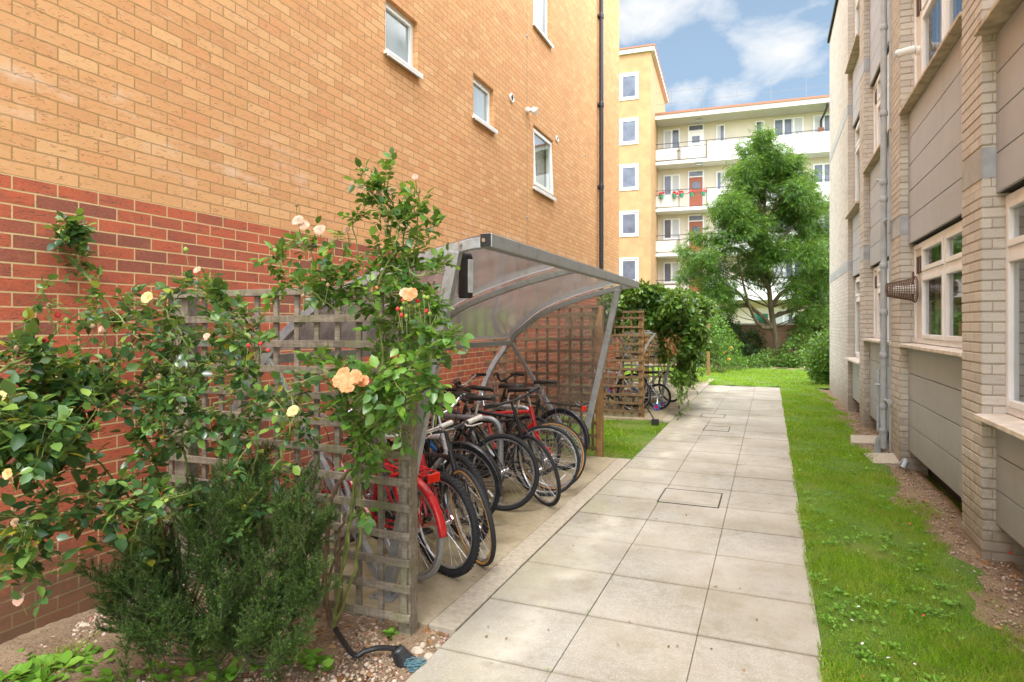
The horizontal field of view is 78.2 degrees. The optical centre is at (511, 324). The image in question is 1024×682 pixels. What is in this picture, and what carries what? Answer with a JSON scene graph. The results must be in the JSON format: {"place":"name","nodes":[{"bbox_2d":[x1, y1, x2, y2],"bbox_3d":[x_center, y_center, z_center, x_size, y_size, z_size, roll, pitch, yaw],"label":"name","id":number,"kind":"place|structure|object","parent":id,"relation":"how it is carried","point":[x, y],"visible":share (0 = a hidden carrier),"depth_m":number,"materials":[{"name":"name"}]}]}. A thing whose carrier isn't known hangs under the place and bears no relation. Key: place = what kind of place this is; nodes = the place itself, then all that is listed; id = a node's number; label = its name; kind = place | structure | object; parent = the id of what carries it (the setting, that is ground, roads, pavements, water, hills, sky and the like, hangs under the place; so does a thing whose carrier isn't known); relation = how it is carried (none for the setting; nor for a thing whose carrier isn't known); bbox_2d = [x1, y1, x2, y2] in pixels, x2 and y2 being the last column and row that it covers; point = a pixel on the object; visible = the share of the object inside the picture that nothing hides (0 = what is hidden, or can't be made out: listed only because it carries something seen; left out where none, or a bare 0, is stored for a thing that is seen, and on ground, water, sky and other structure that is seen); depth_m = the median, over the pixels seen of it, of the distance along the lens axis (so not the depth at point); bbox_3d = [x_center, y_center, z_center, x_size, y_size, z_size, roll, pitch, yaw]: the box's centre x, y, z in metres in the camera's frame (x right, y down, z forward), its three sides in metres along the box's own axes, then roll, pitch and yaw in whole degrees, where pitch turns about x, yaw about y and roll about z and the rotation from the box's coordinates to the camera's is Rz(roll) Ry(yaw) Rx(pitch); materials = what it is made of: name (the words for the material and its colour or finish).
{"place":"outdoors","nodes":[
{"label":"outdoors","id":0,"kind":"place"},
{"bbox_2d":[0,578,449,681],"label":"planting bed","id":1,"kind":"object","parent":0,"point":[32,641],"visible":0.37,"depth_m":3.20,"materials":[{"name":"brown soil"}]},
{"bbox_2d":[0,625,252,681],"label":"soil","id":2,"kind":"structure","parent":1,"relation":"on","point":[65,649],"depth_m":3.02,"materials":[{"name":"brown soil"}]},
{"bbox_2d":[0,208,333,644],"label":"rose bush","id":3,"kind":"object","parent":1,"relation":"on","point":[37,423],"visible":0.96,"depth_m":2.73,"materials":[{"name":"green plant"}]},
{"bbox_2d":[0,625,399,681],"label":"bed weeds","id":4,"kind":"object","parent":1,"relation":"on","point":[311,659],"visible":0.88,"depth_m":3.00,"materials":[{"name":"green plant"}]},
{"bbox_2d":[73,438,345,681],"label":"needle shrub","id":5,"kind":"object","parent":1,"relation":"on","point":[259,626],"visible":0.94,"depth_m":2.71,"materials":[{"name":"green plant"}]},
{"bbox_2d":[0,581,449,681],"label":"pebbles","id":6,"kind":"object","parent":1,"relation":"on","point":[369,666],"visible":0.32,"depth_m":3.09,"materials":[{"name":"gravel"}]},
{"bbox_2d":[160,285,417,636],"bbox_3d":[-1.335,0.735,3.676,1.825,1.890,0.150,0,0,22],"label":"trellis panel","id":7,"kind":"object","parent":1,"relation":"on","point":[406,536],"visible":0.34,"depth_m":3.47,"materials":[{"name":"grey wood"}]},
{"bbox_2d":[245,147,473,629],"bbox_3d":[-0.694,0.396,2.925,1.088,2.423,0.763,0,0,22],"label":"climbing rose","id":8,"kind":"object","parent":1,"relation":"on","point":[381,388],"visible":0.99,"depth_m":2.90,"materials":[{"name":"green plant"}]},
{"bbox_2d":[333,626,414,668],"bbox_3d":[-0.738,1.627,3.163,0.550,0.119,0.148,0,0,26],"label":"garden hose","id":9,"kind":"object","parent":1,"relation":"on","point":[401,653],"visible":0.95,"depth_m":3.10,"materials":[{"name":"black plastic"}]},
{"bbox_2d":[404,657,426,671],"bbox_3d":[-0.469,1.632,3.035,0.103,0.041,0.085,0,0,22],"label":"blue twine","id":10,"kind":"object","parent":1,"relation":"on","point":[415,664],"visible":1,"depth_m":3.03,"materials":[{"name":"blue plastic"}]},
{"bbox_2d":[411,646,422,653],"bbox_3d":[-0.479,1.650,3.187,0.068,0.050,0.054,0,0,22],"label":"stone","id":11,"kind":"object","parent":1,"relation":"on","point":[417,650],"visible":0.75,"depth_m":3.17,"materials":[{"name":"beige stone"}]},
{"bbox_2d":[54,418,1022,681],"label":"leaf litter","id":12,"kind":"object","parent":1,"relation":"on","point":[340,678],"visible":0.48,"depth_m":3.39,"materials":[{"name":"brown plant"}]},
{"bbox_2d":[201,452,616,627],"bbox_3d":[-0.454,1.679,5.923,1.875,0.102,4.614,0,0,22],"label":"bike pad","id":13,"kind":"object","parent":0,"point":[439,593],"visible":0.17,"depth_m":4.72,"materials":[{"name":"concrete"}]},
{"bbox_2d":[305,402,446,580],"bbox_3d":[-1.020,1.096,4.364,1.712,1.065,0.612,0,4,44],"label":"bicycle","id":14,"kind":"object","parent":13,"relation":"on","point":[427,494],"visible":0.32,"depth_m":3.97,"materials":[{"name":"red paint"}]},
{"bbox_2d":[371,431,452,535],"bbox_3d":[-0.806,1.238,5.029,0.750,0.785,0.050,0,0,22],"label":"bike stand","id":15,"kind":"object","parent":13,"relation":"on","point":[449,472],"visible":0.18,"depth_m":4.88,"materials":[{"name":"metal"}]},
{"bbox_2d":[351,420,480,577],"bbox_3d":[-0.759,1.153,4.447,0.554,0.954,1.622,-5,3,-41],"label":"bicycle","id":16,"kind":"object","parent":13,"relation":"on","point":[469,562],"visible":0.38,"depth_m":4.08,"materials":[{"name":"red paint"}]},
{"bbox_2d":[342,387,503,524],"bbox_3d":[-0.839,1.087,5.345,1.635,1.079,0.582,0,0,9],"label":"bicycle","id":17,"kind":"object","parent":13,"relation":"on","point":[484,456],"visible":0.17,"depth_m":5.03,"materials":[{"name":"black rubber"}]},
{"bbox_2d":[208,233,638,602],"bbox_3d":[-0.299,0.561,5.854,2.135,2.151,4.310,0,0,22],"label":"cycle shelter","id":18,"kind":"object","parent":13,"relation":"on","point":[508,310],"visible":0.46,"depth_m":5.24,"materials":[{"name":"metal"}]},
{"bbox_2d":[456,252,472,297],"bbox_3d":[-0.290,-0.297,3.790,0.130,0.275,0.060,0,0,42],"label":"shelter light","id":19,"kind":"object","parent":18,"relation":"attached to","point":[464,286],"visible":0.87,"depth_m":3.75,"materials":[{"name":"black plastic"}]},
{"bbox_2d":[362,392,489,544],"bbox_3d":[-0.772,1.086,5.000,1.636,1.089,0.556,0,0,30],"label":"bicycle","id":20,"kind":"object","parent":13,"relation":"on","point":[466,462],"visible":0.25,"depth_m":4.78,"materials":[{"name":"black metal"}]},
{"bbox_2d":[393,414,495,565],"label":"bicycle","id":21,"kind":"object","parent":13,"relation":"on","point":[469,475],"visible":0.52,"depth_m":4.36,"materials":[{"name":"black paint"}]},
{"bbox_2d":[370,395,538,510],"bbox_3d":[-0.558,1.126,5.716,1.690,1.003,0.596,0,-3,19],"label":"bicycle","id":22,"kind":"object","parent":13,"relation":"on","point":[504,469],"visible":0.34,"depth_m":5.55,"materials":[{"name":"black paint"}]},
{"bbox_2d":[431,413,502,501],"bbox_3d":[-0.431,1.238,5.946,0.750,0.785,0.050,0,0,22],"label":"bike stand","id":23,"kind":"object","parent":13,"relation":"on","point":[497,423],"visible":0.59,"depth_m":5.83,"materials":[{"name":"metal"}]},
{"bbox_2d":[423,386,560,505],"bbox_3d":[-0.220,1.116,5.921,1.637,1.041,0.530,0,8,30],"label":"bicycle","id":24,"kind":"object","parent":13,"relation":"on","point":[520,454],"visible":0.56,"depth_m":5.74,"materials":[{"name":"black paint"}]},
{"bbox_2d":[436,373,560,475],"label":"bicycle","id":25,"kind":"object","parent":13,"relation":"on","point":[538,419],"visible":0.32,"depth_m":6.80,"materials":[{"name":"black metal"}]},
{"bbox_2d":[418,383,579,495],"bbox_3d":[-0.187,1.104,6.162,1.721,1.049,0.458,0,-4,15],"label":"bicycle","id":26,"kind":"object","parent":13,"relation":"on","point":[546,461],"visible":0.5,"depth_m":6.06,"materials":[{"name":"black paint"}]},
{"bbox_2d":[470,403,534,474],"bbox_3d":[-0.106,1.238,6.742,0.750,0.785,0.050,0,0,22],"label":"bike stand","id":27,"kind":"object","parent":13,"relation":"on","point":[508,406],"visible":0.35,"depth_m":6.69,"materials":[{"name":"metal"}]},
{"bbox_2d":[429,385,585,490],"bbox_3d":[-0.078,1.124,6.420,1.688,1.011,0.593,0,-5,20],"label":"bicycle","id":28,"kind":"object","parent":13,"relation":"on","point":[570,430],"visible":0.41,"depth_m":6.28,"materials":[{"name":"red paint"}]},
{"bbox_2d":[466,372,589,469],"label":"bicycle","id":29,"kind":"object","parent":13,"relation":"on","point":[576,417],"visible":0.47,"depth_m":7.15,"materials":[{"name":"black paint"}]},
{"bbox_2d":[488,416,668,459],"bbox_3d":[1.133,1.660,9.611,2.060,0.046,3.250,0,0,22],"label":"grass patch","id":30,"kind":"object","parent":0,"point":[635,424],"visible":0.3,"depth_m":9.38,"materials":[{"name":"green plant"}]},
{"bbox_2d":[485,305,603,456],"bbox_3d":[0.388,0.715,8.184,1.603,1.930,0.140,0,0,22],"label":"trellis panel","id":31,"kind":"object","parent":30,"relation":"on","point":[597,326],"visible":0.47,"depth_m":8.00,"materials":[{"name":"brown wood"}]},
{"bbox_2d":[539,418,664,456],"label":"grass","id":32,"kind":"structure","parent":30,"relation":"on","point":[609,434],"depth_m":9.30,"materials":[{"name":"green plant"}]},
{"bbox_2d":[405,385,824,681],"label":"path","id":33,"kind":"structure","parent":0,"point":[624,527],"depth_m":3.99,"materials":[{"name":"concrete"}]},
{"bbox_2d":[657,488,722,507],"bbox_3d":[1.683,1.633,5.945,0.545,0.015,0.520,0,0,22],"label":"inspection cover","id":34,"kind":"object","parent":33,"relation":"on","point":[692,497],"visible":1,"depth_m":5.94,"materials":[{"name":"concrete"}]},
{"bbox_2d":[700,413,725,417],"bbox_3d":[3.608,1.633,11.316,0.410,0.015,0.480,0,0,22],"label":"inspection cover","id":35,"kind":"object","parent":33,"relation":"on","point":[713,415],"visible":0.91,"depth_m":11.32,"materials":[{"name":"concrete"}]},
{"bbox_2d":[703,425,729,431],"bbox_3d":[3.219,1.633,9.903,0.380,0.015,0.470,0,0,22],"label":"inspection cover","id":36,"kind":"object","parent":33,"relation":"on","point":[717,428],"visible":0.99,"depth_m":9.90,"materials":[{"name":"concrete"}]},
{"bbox_2d":[560,377,704,421],"bbox_3d":[3.356,1.679,15.239,1.875,0.102,8.844,0,0,22],"label":"bike pad","id":37,"kind":"object","parent":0,"point":[660,414],"visible":0.29,"depth_m":12.28,"materials":[{"name":"concrete"}]},
{"bbox_2d":[562,311,643,417],"bbox_3d":[1.636,0.715,11.369,1.500,1.930,0.140,0,0,22],"label":"trellis panel","id":38,"kind":"object","parent":37,"relation":"on","point":[640,361],"visible":0.75,"depth_m":11.21,"materials":[{"name":"brown wood"}]},
{"bbox_2d":[575,357,651,410],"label":"bicycle","id":39,"kind":"object","parent":37,"relation":"on","point":[619,399],"visible":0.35,"depth_m":11.90,"materials":[{"name":"white paint"}]},
{"bbox_2d":[578,356,649,406],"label":"bicycle","id":40,"kind":"object","parent":37,"relation":"on","point":[612,388],"visible":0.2,"depth_m":12.55,"materials":[{"name":"pink paint"}]},
{"bbox_2d":[620,364,654,400],"bbox_3d":[2.696,1.238,13.591,0.750,0.785,0.050,0,0,22],"label":"bike stand","id":41,"kind":"object","parent":37,"relation":"on","point":[653,375],"visible":0.56,"depth_m":13.45,"materials":[{"name":"metal"}]},
{"bbox_2d":[616,367,670,410],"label":"child bicycle","id":42,"kind":"object","parent":37,"relation":"on","point":[657,407],"visible":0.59,"depth_m":12.19,"materials":[{"name":"white paint"}]},
{"bbox_2d":[619,353,682,401],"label":"bicycle","id":43,"kind":"object","parent":37,"relation":"on","point":[660,377],"visible":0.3,"depth_m":13.46,"materials":[{"name":"black metal"}]},
{"bbox_2d":[608,300,696,402],"bbox_3d":[3.750,0.561,15.753,2.135,2.151,5.340,0,0,22],"label":"cycle shelter","id":44,"kind":"object","parent":37,"relation":"on","point":[645,348],"visible":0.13,"depth_m":13.47,"materials":[{"name":"metal"}]},
{"bbox_2d":[591,278,719,419],"bbox_3d":[3.418,0.346,14.101,2.510,2.592,7.251,0,0,22],"label":"climbing vine","id":45,"kind":"object","parent":44,"relation":"on","point":[676,321],"visible":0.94,"depth_m":11.25,"materials":[{"name":"green plant"}]},
{"bbox_2d":[619,359,803,368],"bbox_3d":[12.064,1.640,25.533,21.000,0.119,5.600,0,0,22],"label":"bed","id":46,"kind":"object","parent":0,"point":[650,363],"visible":0.07,"depth_m":26.07,"materials":[{"name":"brown soil"}]},
{"bbox_2d":[619,303,751,364],"bbox_3d":[6.766,0.243,27.326,6.862,3.010,3.142,0,0,22],"label":"dark shrub","id":47,"kind":"object","parent":46,"relation":"on","point":[737,329],"visible":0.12,"depth_m":26.86,"materials":[{"name":"green plant"}]},
{"bbox_2d":[619,323,829,362],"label":"block wall","id":48,"kind":"structure","parent":46,"relation":"on","point":[782,331],"depth_m":27.34,"materials":[{"name":"brown brick"}]},
{"bbox_2d":[733,327,766,364],"bbox_3d":[9.839,0.896,26.216,1.855,1.703,1.261,0,0,-44],"label":"ivy mound","id":49,"kind":"object","parent":46,"relation":"on","point":[755,335],"visible":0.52,"depth_m":26.27,"materials":[{"name":"green plant"}]},
{"bbox_2d":[670,123,829,365],"bbox_3d":[10.070,-3.236,25.747,7.663,9.876,6.263,0,0,7],"label":"garden tree","id":50,"kind":"object","parent":46,"relation":"on","point":[769,167],"visible":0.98,"depth_m":24.78,"materials":[{"name":"green plant"}]},
{"bbox_2d":[713,347,793,367],"bbox_3d":[9.567,1.539,24.737,3.220,1.352,1.998,0,0,-21],"label":"shrub","id":51,"kind":"object","parent":46,"relation":"on","point":[765,361],"visible":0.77,"depth_m":24.55,"materials":[{"name":"green plant"}]},
{"bbox_2d":[771,325,819,367],"bbox_3d":[11.232,0.815,24.880,1.918,1.878,2.770,0,0,22],"label":"leafy shrub","id":52,"kind":"object","parent":46,"relation":"on","point":[796,359],"visible":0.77,"depth_m":24.80,"materials":[{"name":"green plant"}]},
{"bbox_2d":[786,228,829,344],"bbox_3d":[13.454,-1.319,27.446,3.075,6.007,3.136,0,0,22],"label":"dark evergreen","id":53,"kind":"object","parent":46,"relation":"on","point":[815,302],"visible":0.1,"depth_m":26.86,"materials":[{"name":"green plant"}]},
{"bbox_2d":[619,363,829,387],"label":"back lawn","id":54,"kind":"structure","parent":0,"point":[762,368],"depth_m":19.63,"materials":[{"name":"green plant"}]},
{"bbox_2d":[644,331,674,378],"bbox_3d":[4.601,0.785,18.637,1.485,1.790,0.140,0,0,22],"label":"trellis panel","id":55,"kind":"object","parent":54,"relation":"on","point":[647,355],"visible":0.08,"depth_m":18.78,"materials":[{"name":"brown wood"}]},
{"bbox_2d":[707,323,709,375],"bbox_3d":[6.366,0.775,20.452,0.083,1.750,0.083,0,0,45],"label":"garden stake","id":56,"kind":"object","parent":54,"relation":"on","point":[708,361],"visible":0.46,"depth_m":20.43,"materials":[{"name":"brown wood"}]},
{"bbox_2d":[701,311,750,372],"bbox_3d":[7.283,0.581,21.989,1.291,2.316,3.742,0,0,37],"label":"rose shrub","id":57,"kind":"object","parent":54,"relation":"on","point":[718,352],"visible":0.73,"depth_m":21.53,"materials":[{"name":"green plant"}]},
{"bbox_2d":[803,326,829,384],"bbox_3d":[9.202,0.814,17.286,2.225,1.807,1.850,0,0,22],"label":"clipped shrub","id":58,"kind":"object","parent":54,"relation":"on","point":[821,372],"visible":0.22,"depth_m":17.23,"materials":[{"name":"green plant"}]},
{"bbox_2d":[619,0,834,111],"label":"sky","id":59,"kind":"structure","parent":0,"point":[699,44],"materials":[{"name":"blue"}]},
{"bbox_2d":[624,382,1023,614],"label":"ground","id":60,"kind":"structure","parent":0,"point":[940,488],"depth_m":6.83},
{"bbox_2d":[0,0,618,644],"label":"brick building","id":61,"kind":"structure","parent":60,"relation":"on","point":[152,138],"depth_m":4.87,"materials":[{"name":"orange brick"}]},
{"bbox_2d":[384,0,422,79],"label":"window","id":62,"kind":"structure","parent":61,"relation":"in","point":[398,29],"depth_m":6.72,"materials":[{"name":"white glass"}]},
{"bbox_2d":[472,77,497,134],"bbox_3d":[-0.411,-2.995,8.584,0.170,0.630,0.720,0,0,22],"label":"window","id":63,"kind":"structure","parent":61,"relation":"in","point":[481,94],"depth_m":8.65,"materials":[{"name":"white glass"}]},
{"bbox_2d":[533,0,553,48],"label":"window","id":64,"kind":"structure","parent":61,"relation":"in","point":[539,6],"depth_m":10.91,"materials":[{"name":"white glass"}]},
{"bbox_2d":[533,127,556,201],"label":"window","id":65,"kind":"structure","parent":61,"relation":"in","point":[542,147],"depth_m":11.15,"materials":[{"name":"clear glass"}]},
{"bbox_2d":[429,458,630,636],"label":"kerb","id":66,"kind":"structure","parent":60,"relation":"on","point":[458,613],"depth_m":4.34,"materials":[{"name":"concrete"}]},
{"bbox_2d":[619,43,668,322],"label":"stair tower","id":67,"kind":"structure","parent":60,"relation":"on","point":[642,88],"depth_m":35.82,"materials":[{"name":"yellow painted render"},{"name":"white window frames"},{"name":"glass"}]},
{"bbox_2d":[619,72,638,100],"bbox_3d":[6.655,-13.556,35.855,1.072,1.533,0.080,0,0,19],"label":"window","id":68,"kind":"structure","parent":67,"relation":"in","point":[628,82],"depth_m":35.85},
{"bbox_2d":[619,117,638,144],"bbox_3d":[6.655,-11.005,35.855,1.072,1.509,0.080,0,0,19],"label":"window","id":69,"kind":"structure","parent":67,"relation":"in","point":[628,127],"depth_m":35.85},
{"bbox_2d":[619,163,638,190],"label":"window","id":70,"kind":"structure","parent":67,"relation":"in","point":[628,173],"depth_m":35.85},
{"bbox_2d":[619,210,638,236],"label":"window","id":71,"kind":"structure","parent":67,"relation":"in","point":[628,220],"depth_m":35.85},
{"bbox_2d":[619,257,638,281],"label":"window","id":72,"kind":"structure","parent":67,"relation":"in","point":[628,267],"depth_m":35.83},
{"bbox_2d":[661,379,713,422],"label":"kerb","id":73,"kind":"structure","parent":60,"relation":"on","point":[669,417],"depth_m":13.02,"materials":[{"name":"concrete"}]},
{"bbox_2d":[655,73,829,322],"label":"block of flats","id":74,"kind":"structure","parent":60,"relation":"on","point":[693,151],"depth_m":37.46,"materials":[{"name":"paint"}]},
{"bbox_2d":[663,262,679,283],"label":"window","id":75,"kind":"structure","parent":74,"relation":"in","point":[669,268],"depth_m":38.83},
{"bbox_2d":[663,174,679,195],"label":"window","id":76,"kind":"structure","parent":74,"relation":"in","point":[670,182],"depth_m":38.78,"materials":[{"name":"white glass"}]},
{"bbox_2d":[663,218,680,239],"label":"window","id":77,"kind":"structure","parent":74,"relation":"in","point":[670,226],"depth_m":38.78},
{"bbox_2d":[663,128,680,149],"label":"window","id":78,"kind":"structure","parent":74,"relation":"in","point":[671,135],"depth_m":38.78,"materials":[{"name":"white glass"}]},
{"bbox_2d":[688,214,703,251],"bbox_3d":[11.188,-5.500,38.341,0.950,2.420,0.060,0,0,19],"label":"door","id":79,"kind":"structure","parent":74,"relation":"in","point":[697,220],"depth_m":38.33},
{"bbox_2d":[688,170,703,206],"bbox_3d":[11.188,-8.190,38.341,0.950,2.420,0.060,0,0,19],"label":"door","id":80,"kind":"structure","parent":74,"relation":"in","point":[695,177],"depth_m":38.32,"materials":[{"name":"red wood"}]},
{"bbox_2d":[688,123,703,159],"bbox_3d":[11.188,-10.990,38.341,0.950,2.420,0.060,0,0,19],"label":"door","id":81,"kind":"structure","parent":74,"relation":"in","point":[695,131],"depth_m":38.32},
{"bbox_2d":[716,171,724,188],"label":"window","id":82,"kind":"structure","parent":74,"relation":"in","point":[718,186],"depth_m":37.90,"materials":[{"name":"white glass"}]},
{"bbox_2d":[716,124,724,140],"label":"window","id":83,"kind":"structure","parent":74,"relation":"in","point":[720,129],"depth_m":37.87,"materials":[{"name":"white glass"}]},
{"bbox_2d":[775,313,796,322],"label":"window","id":84,"kind":"structure","parent":74,"relation":"in","point":[783,318],"depth_m":36.72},
{"bbox_2d":[774,261,803,279],"bbox_3d":[16.070,-3.205,36.633,1.680,1.310,0.150,0,0,19],"label":"window","id":85,"kind":"structure","parent":74,"relation":"in","point":[794,266],"depth_m":36.70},
{"bbox_2d":[774,116,803,135],"bbox_3d":[16.070,-11.375,36.633,1.680,1.310,0.150,0,0,19],"label":"window","id":86,"kind":"structure","parent":74,"relation":"in","point":[794,124],"depth_m":36.65,"materials":[{"name":"white glass"}]},
{"bbox_2d":[813,163,829,182],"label":"window","id":87,"kind":"structure","parent":74,"relation":"in","point":[826,166],"depth_m":36.05,"materials":[{"name":"grey glass"}]},
{"bbox_2d":[813,114,829,132],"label":"window","id":88,"kind":"structure","parent":74,"relation":"in","point":[816,118],"depth_m":36.07,"materials":[{"name":"white glass"}]},
{"bbox_2d":[827,0,1023,571],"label":"clad building","id":89,"kind":"structure","parent":60,"relation":"on","point":[956,128],"depth_m":6.06,"materials":[{"name":"brick"}]},
{"bbox_2d":[855,277,859,357],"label":"window","id":90,"kind":"structure","parent":89,"relation":"in","point":[857,281],"depth_m":12.26,"materials":[{"name":"white glass"}]},
{"bbox_2d":[855,121,859,201],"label":"window","id":91,"kind":"structure","parent":89,"relation":"in","point":[857,130],"depth_m":12.26,"materials":[{"name":"white glass"}]},
{"bbox_2d":[855,0,859,35],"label":"window","id":92,"kind":"structure","parent":89,"relation":"in","point":[857,2],"depth_m":12.26,"materials":[{"name":"white glass"}]},
{"bbox_2d":[873,260,888,338],"bbox_3d":[5.408,-0.356,9.051,0.072,1.124,2.542,0,0,22],"label":"window","id":93,"kind":"structure","parent":89,"relation":"in","point":[876,271],"depth_m":9.77,"materials":[{"name":"white glass"}]},
{"bbox_2d":[873,53,888,153],"bbox_3d":[5.408,-3.186,9.051,0.072,1.344,2.542,0,0,22],"label":"window","id":94,"kind":"structure","parent":89,"relation":"in","point":[876,89],"depth_m":9.77,"materials":[{"name":"white glass"}]},
{"bbox_2d":[874,0,891,452],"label":"drain pipe","id":95,"kind":"object","parent":89,"relation":"attached to","point":[880,444],"visible":0.97,"depth_m":8.04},
{"bbox_2d":[885,272,918,302],"bbox_3d":[4.439,-0.423,7.173,0.313,0.353,0.306,0,0,22],"label":"caged lamp","id":96,"kind":"object","parent":89,"relation":"attached to","point":[904,290],"visible":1,"depth_m":7.12,"materials":[{"name":"metal"}]},
{"bbox_2d":[895,45,920,57],"bbox_3d":[4.453,-3.078,7.100,0.240,0.113,0.099,0,0,27],"label":"flue pipe","id":97,"kind":"object","parent":89,"relation":"attached to","point":[909,50],"visible":1,"depth_m":7.07,"materials":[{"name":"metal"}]},
{"bbox_2d":[914,0,956,85],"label":"window","id":98,"kind":"structure","parent":89,"relation":"in","point":[923,9],"depth_m":6.88,"materials":[{"name":"white wood"}]},
{"bbox_2d":[914,220,962,347],"bbox_3d":[4.286,-0.356,6.134,0.203,1.124,2.592,0,0,22],"label":"window","id":99,"kind":"structure","parent":89,"relation":"in","point":[949,264],"depth_m":6.38,"materials":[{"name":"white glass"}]},
{"bbox_2d":[1006,187,1023,418],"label":"window","id":100,"kind":"structure","parent":89,"relation":"in","point":[1014,242],"depth_m":4.39,"materials":[{"name":"white wood"}]},
{"bbox_2d":[849,440,906,476],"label":"pale gravel","id":101,"kind":"structure","parent":0,"point":[870,447],"depth_m":8.42,"materials":[{"name":"beige gravel"}]},
{"bbox_2d":[782,387,1023,681],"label":"lawn","id":102,"kind":"structure","parent":0,"point":[973,576],"depth_m":3.96,"materials":[{"name":"green plant"}]},
{"bbox_2d":[786,419,965,681],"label":"lawn weeds","id":103,"kind":"object","parent":102,"relation":"on","point":[882,675],"visible":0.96,"depth_m":3.69,"materials":[{"name":"green plant"}]},
{"bbox_2d":[817,389,1023,681],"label":"soil strip","id":104,"kind":"object","parent":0,"point":[1015,570],"visible":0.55,"depth_m":4.63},
{"bbox_2d":[779,385,902,485],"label":"grass","id":105,"kind":"structure","parent":104,"relation":"on","point":[799,455],"depth_m":8.93,"materials":[{"name":"green plant"}]},
{"bbox_2d":[850,435,877,445],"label":"drain slab","id":106,"kind":"structure","parent":104,"relation":"on","point":[863,439],"depth_m":8.85,"materials":[{"name":"concrete"}]},
{"bbox_2d":[864,453,900,467],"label":"drain slab","id":107,"kind":"structure","parent":104,"relation":"on","point":[890,459],"depth_m":7.59,"materials":[{"name":"concrete"}]},
{"bbox_2d":[829,400,1023,657],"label":"pebbles","id":108,"kind":"object","parent":104,"relation":"on","point":[1005,589],"visible":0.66,"depth_m":4.67,"materials":[{"name":"gravel"}]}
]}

